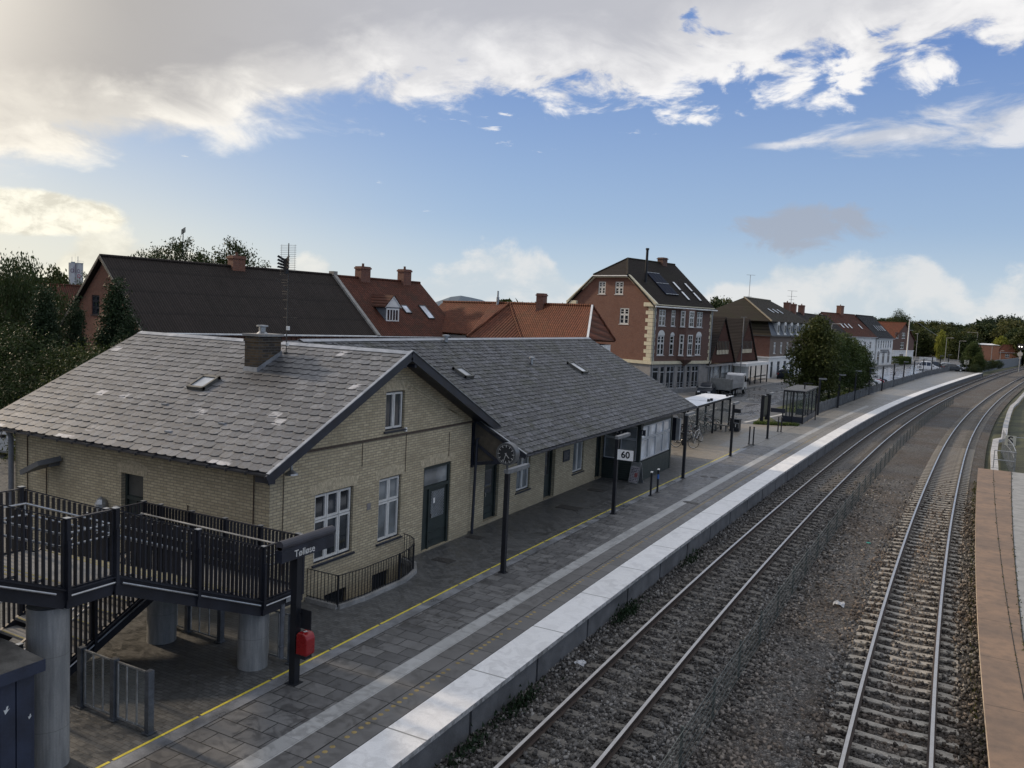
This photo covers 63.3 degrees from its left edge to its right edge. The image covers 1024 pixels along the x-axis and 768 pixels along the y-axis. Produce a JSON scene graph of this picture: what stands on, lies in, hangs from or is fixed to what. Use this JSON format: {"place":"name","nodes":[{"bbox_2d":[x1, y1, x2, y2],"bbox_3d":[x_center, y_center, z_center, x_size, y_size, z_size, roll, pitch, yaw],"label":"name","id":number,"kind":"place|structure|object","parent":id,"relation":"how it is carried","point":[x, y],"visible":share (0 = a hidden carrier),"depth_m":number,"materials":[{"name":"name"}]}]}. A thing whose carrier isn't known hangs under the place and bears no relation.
{"place":"outdoors","nodes":[
{"label":"outdoors","id":0,"kind":"place"},
{"bbox_2d":[0,452,713,767],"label":"paved forecourt","id":1,"kind":"structure","parent":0,"point":[196,674],"depth_m":19.00,"materials":[{"name":"grey stone"}]},
{"bbox_2d":[0,638,45,767],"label":"blue shed","id":2,"kind":"structure","parent":1,"relation":"on","point":[20,668],"depth_m":12.11,"materials":[{"name":"grey metal"}]},
{"bbox_2d":[0,313,63,393],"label":"shrub","id":3,"kind":"object","parent":1,"relation":"on","point":[8,333],"visible":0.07,"depth_m":43.62,"materials":[{"name":"green plant"}]},
{"bbox_2d":[0,248,72,368],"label":"weeping tree","id":4,"kind":"object","parent":1,"relation":"on","point":[15,302],"visible":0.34,"depth_m":55.40,"materials":[{"name":"green plant"}]},
{"bbox_2d":[15,283,68,374],"bbox_3d":[-24.944,-1.150,43.976,3.571,8.328,3.611,6,6,30],"label":"conifer","id":5,"kind":"object","parent":1,"relation":"on","point":[43,314],"visible":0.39,"depth_m":43.65,"materials":[{"name":"green plant"}]},
{"bbox_2d":[0,322,86,409],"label":"shrub","id":6,"kind":"object","parent":1,"relation":"on","point":[24,345],"visible":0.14,"depth_m":41.55,"materials":[{"name":"green plant"}]},
{"bbox_2d":[0,338,87,432],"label":"shrub","id":7,"kind":"object","parent":1,"relation":"on","point":[27,370],"visible":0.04,"depth_m":39.05,"materials":[{"name":"green plant"}]},
{"bbox_2d":[0,339,93,406],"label":"shrub","id":8,"kind":"object","parent":1,"relation":"on","point":[23,381],"visible":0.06,"depth_m":39.01,"materials":[{"name":"green plant"}]},
{"bbox_2d":[16,354,87,395],"bbox_3d":[-20.313,1.289,38.157,6.021,5.394,6.198,7,6,42],"label":"shrub","id":9,"kind":"object","parent":1,"relation":"on","point":[44,377],"visible":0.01,"depth_m":37.37,"materials":[{"name":"green plant"}]},
{"bbox_2d":[4,334,111,404],"bbox_3d":[-20.286,0.766,40.152,7.748,6.299,6.784,0,5,-25],"label":"shrub","id":10,"kind":"object","parent":1,"relation":"on","point":[79,353],"visible":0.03,"depth_m":39.36,"materials":[{"name":"green plant"}]},
{"bbox_2d":[60,292,94,353],"bbox_3d":[-24.290,-1.123,46.125,2.020,7.958,2.100,-2,7,-44],"label":"conifer","id":11,"kind":"object","parent":1,"relation":"on","point":[74,323],"visible":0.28,"depth_m":45.76,"materials":[{"name":"green plant"}]},
{"bbox_2d":[46,332,128,380],"bbox_3d":[-17.626,0.894,38.263,7.606,6.620,7.390,1,5,-16],"label":"shrub","id":12,"kind":"object","parent":1,"relation":"on","point":[92,356],"visible":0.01,"depth_m":37.28,"materials":[{"name":"green plant"}]},
{"bbox_2d":[86,655,131,677],"bbox_3d":[-8.462,5.812,17.125,0.800,0.032,0.800,5,5,27],"label":"drain cover","id":13,"kind":"object","parent":1,"relation":"on","point":[97,667],"visible":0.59,"depth_m":17.08,"materials":[{"name":"metal"}]},
{"bbox_2d":[74,645,156,736],"bbox_3d":[-7.152,5.484,14.946,2.010,1.130,0.200,5,5,27],"label":"metal railing","id":14,"kind":"object","parent":1,"relation":"on","point":[115,663],"visible":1,"depth_m":14.89,"materials":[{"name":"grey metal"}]},
{"bbox_2d":[86,275,146,355],"bbox_3d":[-20.895,-1.283,44.265,3.882,8.953,3.838,0,5,-28],"label":"conifer","id":15,"kind":"object","parent":1,"relation":"on","point":[114,300],"visible":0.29,"depth_m":43.49,"materials":[{"name":"green plant"}]},
{"bbox_2d":[110,310,143,344],"bbox_3d":[-19.838,-0.315,43.226,2.442,7.215,2.538,2,5,-13],"label":"conifer","id":16,"kind":"object","parent":1,"relation":"on","point":[127,328],"visible":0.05,"depth_m":42.80,"materials":[{"name":"green plant"}]},
{"bbox_2d":[0,486,304,767],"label":"footbridge stairs","id":17,"kind":"structure","parent":1,"relation":"on","point":[155,571],"depth_m":14.94,"materials":[{"name":"black metal"}]},
{"bbox_2d":[177,604,226,642],"bbox_3d":[-7.435,5.152,19.069,2.260,1.080,0.200,5,5,27],"label":"glass screen","id":18,"kind":"object","parent":1,"relation":"on","point":[187,627],"visible":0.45,"depth_m":18.79,"materials":[{"name":"grey glass"}]},
{"bbox_2d":[268,610,289,664],"bbox_3d":[-5.132,5.360,17.870,1.210,1.080,0.200,5,5,27],"label":"glass screen","id":19,"kind":"object","parent":1,"relation":"on","point":[284,658],"visible":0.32,"depth_m":17.73,"materials":[{"name":"grey glass"}]},
{"bbox_2d":[0,325,697,615],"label":"station building","id":20,"kind":"structure","parent":1,"relation":"on","point":[371,450],"depth_m":24.45,"materials":[{"name":"yellow brick"}]},
{"bbox_2d":[125,473,142,516],"bbox_3d":[-10.142,3.317,22.501,0.880,1.810,0.100,5,5,27],"label":"window","id":21,"kind":"structure","parent":20,"relation":"in","point":[133,483],"depth_m":22.52,"materials":[{"name":"grey glass"}]},
{"bbox_2d":[276,243,295,353],"bbox_3d":[-6.851,-2.466,24.980,0.531,3.520,0.727,-1,6,-39],"label":"roof antenna","id":22,"kind":"object","parent":20,"relation":"attached to","point":[284,263],"visible":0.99,"depth_m":24.91,"materials":[{"name":"metal"}]},
{"bbox_2d":[311,486,354,567],"bbox_3d":[-4.802,3.779,22.259,0.200,1.910,1.710,5,5,27],"label":"window","id":23,"kind":"structure","parent":20,"relation":"in","point":[333,507],"depth_m":22.41,"materials":[{"name":"white paint"}]},
{"bbox_2d":[376,475,401,545],"bbox_3d":[-3.639,3.684,24.476,0.200,1.940,1.240,5,5,27],"label":"window","id":24,"kind":"structure","parent":20,"relation":"in","point":[388,487],"depth_m":24.52,"materials":[{"name":"white paint"}]},
{"bbox_2d":[384,390,406,433],"bbox_3d":[-3.452,0.801,24.333,0.200,1.200,1.080,5,5,27],"label":"window","id":25,"kind":"structure","parent":20,"relation":"in","point":[394,399],"depth_m":24.36,"materials":[{"name":"white paint"}]},
{"bbox_2d":[421,461,450,550],"bbox_3d":[-2.501,3.906,26.787,0.140,2.700,1.620,5,5,27],"label":"door","id":26,"kind":"structure","parent":20,"relation":"in","point":[436,484],"depth_m":26.86,"materials":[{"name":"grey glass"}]},
{"bbox_2d":[483,460,496,519],"bbox_3d":[-0.872,3.696,30.336,0.140,2.480,1.070,5,5,27],"label":"door","id":27,"kind":"structure","parent":20,"relation":"in","point":[490,470],"depth_m":30.52,"materials":[{"name":"black wood"}]},
{"bbox_2d":[515,457,530,494],"bbox_3d":[0.426,3.223,32.528,0.200,2.020,1.300,5,5,27],"label":"window","id":28,"kind":"structure","parent":20,"relation":"in","point":[522,476],"depth_m":32.62,"materials":[{"name":"white glass"}]},
{"bbox_2d":[543,450,552,497],"bbox_3d":[1.428,3.408,34.789,0.140,2.730,1.030,5,5,27],"label":"door","id":29,"kind":"structure","parent":20,"relation":"in","point":[548,455],"depth_m":35.07,"materials":[{"name":"black wood"}]},
{"bbox_2d":[572,441,584,475],"bbox_3d":[2.967,2.979,37.366,0.200,2.100,1.340,5,5,27],"label":"window","id":30,"kind":"structure","parent":20,"relation":"in","point":[577,453],"depth_m":37.46,"materials":[{"name":"white paint"}]},
{"bbox_2d":[603,433,616,458],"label":"window","id":31,"kind":"structure","parent":20,"relation":"in","point":[609,439],"depth_m":39.88,"materials":[{"name":"grey glass"}]},
{"bbox_2d":[619,426,637,461],"bbox_3d":[5.546,2.795,39.397,0.900,1.710,0.072,5,5,27],"label":"window","id":32,"kind":"structure","parent":20,"relation":"in","point":[630,442],"depth_m":39.33,"materials":[{"name":"grey glass"}]},
{"bbox_2d":[640,418,670,461],"bbox_3d":[7.133,2.713,41.268,0.072,1.710,4.700,5,5,27],"label":"window","id":33,"kind":"structure","parent":20,"relation":"in","point":[656,441],"depth_m":41.23,"materials":[{"name":"white glass"}]},
{"bbox_2d":[305,558,416,609],"bbox_3d":[-3.804,5.979,23.122,1.258,1.100,4.435,5,5,27],"label":"light well","id":34,"kind":"object","parent":1,"relation":"on","point":[371,594],"visible":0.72,"depth_m":21.92,"materials":[{"name":"concrete"}]},
{"bbox_2d":[306,533,414,606],"bbox_3d":[-3.787,5.075,23.061,1.157,0.810,4.317,5,5,27],"label":"iron railing","id":35,"kind":"object","parent":34,"relation":"on","point":[411,552],"visible":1,"depth_m":21.97,"materials":[{"name":"black metal"}]},
{"bbox_2d":[628,462,642,483],"bbox_3d":[5.834,4.162,39.038,0.520,0.986,0.520,7,6,39],"label":"sandwich board","id":36,"kind":"object","parent":1,"relation":"on","point":[635,475],"visible":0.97,"depth_m":38.95,"materials":[{"name":"metal"}]},
{"bbox_2d":[0,0,1023,325],"label":"sky","id":37,"kind":"structure","parent":0,"point":[866,157],"materials":[{"name":"blue"}]},
{"bbox_2d":[100,371,980,767],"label":"platform surface","id":38,"kind":"object","parent":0,"point":[278,723],"visible":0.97,"depth_m":19.37,"materials":[{"name":"concrete"}]},
{"bbox_2d":[275,525,335,686],"bbox_3d":[-4.205,4.517,16.863,0.260,3.033,1.570,5,5,27],"label":"station name sign","id":39,"kind":"object","parent":38,"relation":"on","point":[295,550],"visible":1,"depth_m":16.59,"materials":[{"name":"black metal"}]},
{"bbox_2d":[295,629,314,659],"bbox_3d":[-4.140,5.201,16.592,0.314,0.542,0.255,5,5,27],"label":"red box","id":40,"kind":"object","parent":39,"relation":"attached to","point":[305,642],"visible":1,"depth_m":16.49,"materials":[{"name":"plastic"}]},
{"bbox_2d":[300,608,311,630],"bbox_3d":[-4.127,4.700,16.590,0.300,0.400,0.020,5,5,27],"label":"notice plate","id":41,"kind":"object","parent":39,"relation":"attached to","point":[305,619],"visible":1,"depth_m":16.57,"materials":[{"name":"black metal"}]},
{"bbox_2d":[96,449,738,767],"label":"yellow line","id":42,"kind":"object","parent":38,"relation":"on","point":[141,745],"visible":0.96,"depth_m":18.35,"materials":[{"name":"paint"}]},
{"bbox_2d":[498,463,529,573],"bbox_3d":[0.080,4.011,24.962,0.234,3.095,1.417,5,5,27],"label":"lamp post","id":43,"kind":"object","parent":38,"relation":"on","point":[509,471],"visible":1,"depth_m":24.41,"materials":[{"name":"black metal"}]},
{"bbox_2d":[496,442,519,469],"bbox_3d":[-0.126,2.171,24.291,0.660,0.930,0.262,5,5,27],"label":"station clock","id":44,"kind":"object","parent":43,"relation":"on","point":[507,454],"visible":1,"depth_m":24.17,"materials":[{"name":"white paint"}]},
{"bbox_2d":[124,383,934,767],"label":"paving joints","id":45,"kind":"object","parent":38,"relation":"on","point":[486,639],"visible":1,"depth_m":19.03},
{"bbox_2d":[298,436,816,767],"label":"tactile studs","id":46,"kind":"object","parent":38,"relation":"on","point":[347,736],"visible":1,"depth_m":19.09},
{"bbox_2d":[609,432,630,514],"bbox_3d":[4.320,3.538,33.023,0.234,3.095,1.417,5,5,27],"label":"lamp post","id":47,"kind":"object","parent":38,"relation":"on","point":[615,470],"visible":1,"depth_m":32.47,"materials":[{"name":"black metal"}]},
{"bbox_2d":[617,449,633,461],"bbox_3d":[4.399,2.756,32.170,0.670,0.430,0.039,5,5,27],"label":"distance sign","id":48,"kind":"object","parent":47,"relation":"attached to","point":[625,455],"visible":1,"depth_m":32.15,"materials":[{"name":"white metal"}]},
{"bbox_2d":[680,411,694,478],"bbox_3d":[8.725,3.005,41.174,0.234,3.215,1.317,5,5,27],"label":"lamp post","id":49,"kind":"object","parent":38,"relation":"on","point":[685,443],"visible":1,"depth_m":40.66,"materials":[{"name":"black metal"}]},
{"bbox_2d":[728,401,740,455],"bbox_3d":[13.187,2.627,48.697,0.537,3.135,1.330,5,5,27],"label":"lamp post","id":50,"kind":"object","parent":38,"relation":"on","point":[733,424],"visible":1,"depth_m":48.21,"materials":[{"name":"black metal"}]},
{"bbox_2d":[782,385,817,423],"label":"glass shelter","id":51,"kind":"object","parent":38,"relation":"on","point":[808,413],"visible":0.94,"depth_m":68.16,"materials":[{"name":"clear glass"}]},
{"bbox_2d":[816,366,950,412],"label":"slat fence","id":52,"kind":"object","parent":38,"relation":"on","point":[832,402],"visible":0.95,"depth_m":102.03,"materials":[{"name":"grey wood"}]},
{"bbox_2d":[261,363,1023,765],"bbox_3d":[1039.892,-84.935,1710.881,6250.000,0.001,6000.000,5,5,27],"label":"ground","id":53,"kind":"structure","parent":0,"point":[785,447],"depth_m":209.21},
{"bbox_2d":[68,261,82,284],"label":"concrete silo","id":54,"kind":"object","parent":53,"relation":"on","point":[75,269],"visible":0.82,"depth_m":416.43,"materials":[{"name":"concrete"}]},
{"bbox_2d":[912,329,935,356],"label":"woodland tree","id":55,"kind":"object","parent":53,"relation":"on","point":[925,341],"visible":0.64,"depth_m":281.85,"materials":[{"name":"green plant"}]},
{"bbox_2d":[934,329,948,358],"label":"yellow tree","id":56,"kind":"object","parent":53,"relation":"on","point":[940,346],"visible":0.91,"depth_m":260.48,"materials":[{"name":"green plant"}]},
{"bbox_2d":[946,332,970,359],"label":"woodland tree","id":57,"kind":"object","parent":53,"relation":"on","point":[954,349],"visible":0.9,"depth_m":265.98,"materials":[{"name":"green plant"}]},
{"bbox_2d":[962,341,983,371],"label":"broadleaf tree","id":58,"kind":"object","parent":53,"relation":"on","point":[972,348],"visible":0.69,"depth_m":182.16,"materials":[{"name":"green plant"}]},
{"bbox_2d":[966,322,999,343],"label":"woodland tree","id":59,"kind":"object","parent":53,"relation":"on","point":[987,328],"visible":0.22,"depth_m":337.22,"materials":[{"name":"green plant"}]},
{"bbox_2d":[982,357,1020,371],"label":"grey barrier","id":60,"kind":"object","parent":53,"relation":"on","point":[1011,362],"visible":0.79,"depth_m":242.16,"materials":[{"name":"grey metal"}]},
{"bbox_2d":[989,320,1023,341],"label":"woodland tree","id":61,"kind":"object","parent":53,"relation":"on","point":[1009,325],"visible":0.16,"depth_m":319.98,"materials":[{"name":"green plant"}]},
{"bbox_2d":[1006,328,1023,364],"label":"woodland tree","id":62,"kind":"object","parent":53,"relation":"on","point":[1016,339],"visible":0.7,"depth_m":275.72,"materials":[{"name":"green plant"}]},
{"bbox_2d":[671,417,681,440],"bbox_3d":[9.210,2.517,46.658,0.530,1.300,0.420,5,5,27],"label":"wall cabinet","id":63,"kind":"object","parent":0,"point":[676,427],"depth_m":46.48,"materials":[{"name":"metal"}]},
{"bbox_2d":[671,420,784,459],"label":"sandy forecourt","id":64,"kind":"structure","parent":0,"point":[708,447],"depth_m":53.20,"materials":[{"name":"beige sand"}]},
{"bbox_2d":[682,393,731,444],"bbox_3d":[12.744,2.188,57.407,2.130,2.500,12.500,5,5,27],"label":"bicycle shelter","id":65,"kind":"object","parent":64,"relation":"on","point":[704,399],"visible":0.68,"depth_m":58.47,"materials":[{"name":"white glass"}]},
{"bbox_2d":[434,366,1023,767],"bbox_3d":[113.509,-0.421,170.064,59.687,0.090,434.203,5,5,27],"label":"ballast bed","id":66,"kind":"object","parent":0,"point":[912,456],"visible":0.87,"depth_m":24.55,"materials":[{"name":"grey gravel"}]},
{"bbox_2d":[435,549,702,767],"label":"weeds","id":67,"kind":"object","parent":66,"relation":"on","point":[626,611],"visible":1,"depth_m":17.67,"materials":[{"name":"green plant"}]},
{"bbox_2d":[392,373,982,767],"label":"platform edge wall","id":68,"kind":"structure","parent":66,"relation":"on","point":[434,749],"depth_m":21.43,"materials":[{"name":"concrete"}]},
{"bbox_2d":[484,367,1022,767],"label":"railway track","id":69,"kind":"structure","parent":66,"relation":"on","point":[533,736],"depth_m":22.45,"materials":[{"name":"grey metal"}]},
{"bbox_2d":[658,398,953,767],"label":"wire fence","id":70,"kind":"object","parent":66,"relation":"on","point":[738,660],"visible":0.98,"depth_m":23.43,"materials":[{"name":"grey metal"}]},
{"bbox_2d":[813,376,1023,767],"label":"railway track","id":71,"kind":"structure","parent":66,"relation":"on","point":[930,750],"depth_m":23.24,"materials":[{"name":"metal"}]},
{"bbox_2d":[969,480,1023,767],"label":"edge weeds","id":72,"kind":"object","parent":66,"relation":"on","point":[974,491],"visible":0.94,"depth_m":24.63,"materials":[{"name":"green plant"}]},
{"bbox_2d":[606,354,963,511],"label":"town ground","id":73,"kind":"structure","parent":0,"point":[754,416],"depth_m":73.51,"materials":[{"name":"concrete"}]},
{"bbox_2d":[0,250,72,342],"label":"weeping tree","id":74,"kind":"object","parent":73,"relation":"on","point":[58,297],"visible":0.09,"depth_m":61.70,"materials":[{"name":"green plant"}]},
{"bbox_2d":[40,263,73,284],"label":"broadleaf tree","id":75,"kind":"object","parent":73,"relation":"on","point":[64,277],"visible":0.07,"depth_m":91.11,"materials":[{"name":"green plant"}]},
{"bbox_2d":[42,283,80,347],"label":"red gable house","id":76,"kind":"structure","parent":73,"relation":"on","point":[70,289],"depth_m":90.14,"materials":[{"name":"brick"}]},
{"bbox_2d":[138,235,211,262],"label":"ash tree","id":77,"kind":"object","parent":73,"relation":"on","point":[178,251],"visible":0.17,"depth_m":78.45,"materials":[{"name":"green plant"}]},
{"bbox_2d":[61,252,380,352],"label":"brick warehouse","id":78,"kind":"structure","parent":73,"relation":"on","point":[235,297],"depth_m":56.29,"materials":[{"name":"red brick"}]},
{"bbox_2d":[198,236,270,267],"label":"ash tree","id":79,"kind":"object","parent":73,"relation":"on","point":[234,246],"visible":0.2,"depth_m":80.85,"materials":[{"name":"green plant"}]},
{"bbox_2d":[329,263,461,337],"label":"red roofed house","id":80,"kind":"structure","parent":73,"relation":"on","point":[403,305],"depth_m":68.22,"materials":[{"name":"tile"}]},
{"bbox_2d":[439,291,615,350],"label":"orange roofed house","id":81,"kind":"structure","parent":73,"relation":"on","point":[541,317],"depth_m":63.91,"materials":[{"name":"orange tile"}]},
{"bbox_2d":[566,248,717,392],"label":"tall brick house","id":82,"kind":"structure","parent":73,"relation":"on","point":[657,316],"depth_m":91.21,"materials":[{"name":"red brick"}]},
{"bbox_2d":[706,316,768,384],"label":"twin gabled shop","id":83,"kind":"structure","parent":73,"relation":"on","point":[726,347],"depth_m":105.77,"materials":[{"name":"brown brick"}]},
{"bbox_2d":[713,296,809,377],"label":"mansard house","id":84,"kind":"structure","parent":73,"relation":"on","point":[772,323],"depth_m":124.80,"materials":[{"name":"brown brick"}]},
{"bbox_2d":[753,388,859,425],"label":"grass verge","id":85,"kind":"object","parent":73,"relation":"on","point":[788,406],"depth_m":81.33,"materials":[{"name":"green plant"}]},
{"bbox_2d":[760,393,768,420],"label":"map board","id":86,"kind":"object","parent":85,"relation":"on","point":[764,405],"visible":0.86,"depth_m":66.75,"materials":[{"name":"black metal"}]},
{"bbox_2d":[779,312,847,403],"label":"street tree","id":87,"kind":"object","parent":85,"relation":"on","point":[815,356],"visible":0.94,"depth_m":81.88,"materials":[{"name":"green plant"}]},
{"bbox_2d":[795,328,851,399],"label":"street tree","id":88,"kind":"object","parent":85,"relation":"on","point":[842,354],"visible":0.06,"depth_m":85.91,"materials":[{"name":"green plant"}]},
{"bbox_2d":[827,330,859,398],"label":"street tree","id":89,"kind":"object","parent":85,"relation":"on","point":[851,368],"visible":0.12,"depth_m":89.41,"materials":[{"name":"green plant"}]},
{"bbox_2d":[825,329,866,395],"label":"street tree","id":90,"kind":"object","parent":85,"relation":"on","point":[855,352],"visible":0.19,"depth_m":93.33,"materials":[{"name":"green plant"}]},
{"bbox_2d":[847,335,874,392],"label":"street tree","id":91,"kind":"object","parent":85,"relation":"on","point":[866,359],"visible":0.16,"depth_m":96.99,"materials":[{"name":"green plant"}]},
{"bbox_2d":[850,343,877,389],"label":"street tree","id":92,"kind":"object","parent":85,"relation":"on","point":[871,363],"visible":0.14,"depth_m":100.50,"materials":[{"name":"green plant"}]},
{"bbox_2d":[783,301,852,337],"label":"dark roofed house","id":93,"kind":"structure","parent":73,"relation":"on","point":[789,306],"depth_m":154.63,"materials":[{"name":"tile"}]},
{"bbox_2d":[818,304,877,360],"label":"red tiled house","id":94,"kind":"structure","parent":73,"relation":"on","point":[853,324],"depth_m":182.99,"materials":[{"name":"red tile"}]},
{"bbox_2d":[855,314,893,364],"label":"white corner house","id":95,"kind":"structure","parent":73,"relation":"on","point":[883,347],"depth_m":191.68,"materials":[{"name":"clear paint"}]},
{"bbox_2d":[878,321,915,361],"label":"brick gable house","id":96,"kind":"structure","parent":73,"relation":"on","point":[898,331],"depth_m":217.25,"materials":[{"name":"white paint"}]},
{"bbox_2d":[886,308,915,336],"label":"weeping tree","id":97,"kind":"object","parent":73,"relation":"on","point":[897,318],"visible":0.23,"depth_m":259.73,"materials":[{"name":"green plant"}]},
{"bbox_2d":[977,343,999,360],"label":"orange brick block","id":98,"kind":"structure","parent":73,"relation":"on","point":[988,348],"depth_m":268.45,"materials":[{"name":"brick"}]},
{"bbox_2d":[998,344,1017,359],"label":"orange house","id":99,"kind":"structure","parent":73,"relation":"on","point":[1007,351],"depth_m":276.81,"materials":[{"name":"brick"}]},
{"bbox_2d":[677,360,920,397],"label":"pavement","id":100,"kind":"structure","parent":0,"point":[775,380],"depth_m":112.17,"materials":[{"name":"concrete"}]},
{"bbox_2d":[673,362,960,422],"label":"wet road","id":101,"kind":"structure","parent":0,"point":[749,407],"depth_m":83.94,"materials":[{"name":"grey asphalt"}]},
{"bbox_2d":[695,382,716,395],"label":"parked car","id":102,"kind":"object","parent":101,"relation":"on","point":[706,387],"visible":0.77,"depth_m":86.03,"materials":[{"name":"black paint"}]},
{"bbox_2d":[711,372,748,395],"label":"flatbed truck","id":103,"kind":"object","parent":101,"relation":"on","point":[733,383],"visible":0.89,"depth_m":90.34,"materials":[{"name":"white paint"}]},
{"bbox_2d":[846,365,965,387],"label":"car park","id":104,"kind":"structure","parent":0,"point":[888,374],"depth_m":161.94,"materials":[{"name":"grey asphalt"}]},
{"bbox_2d":[975,468,1023,767],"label":"platform","id":105,"kind":"structure","parent":0,"point":[1002,686],"depth_m":23.32,"materials":[{"name":"concrete"}]},
{"bbox_2d":[984,388,1023,472],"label":"embankment","id":106,"kind":"structure","parent":0,"point":[1016,426],"depth_m":71.45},
{"bbox_2d":[993,430,1019,471],"bbox_3d":[33.288,4.494,53.113,3.790,1.746,13.586,6,6,32],"label":"ramp railing","id":107,"kind":"object","parent":106,"relation":"on","point":[1009,452],"visible":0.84,"depth_m":51.65,"materials":[{"name":"metal"}]},
{"bbox_2d":[990,392,1023,469],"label":"cable trough","id":108,"kind":"object","parent":106,"relation":"on","point":[996,442],"visible":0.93,"depth_m":65.22,"materials":[{"name":"concrete"}]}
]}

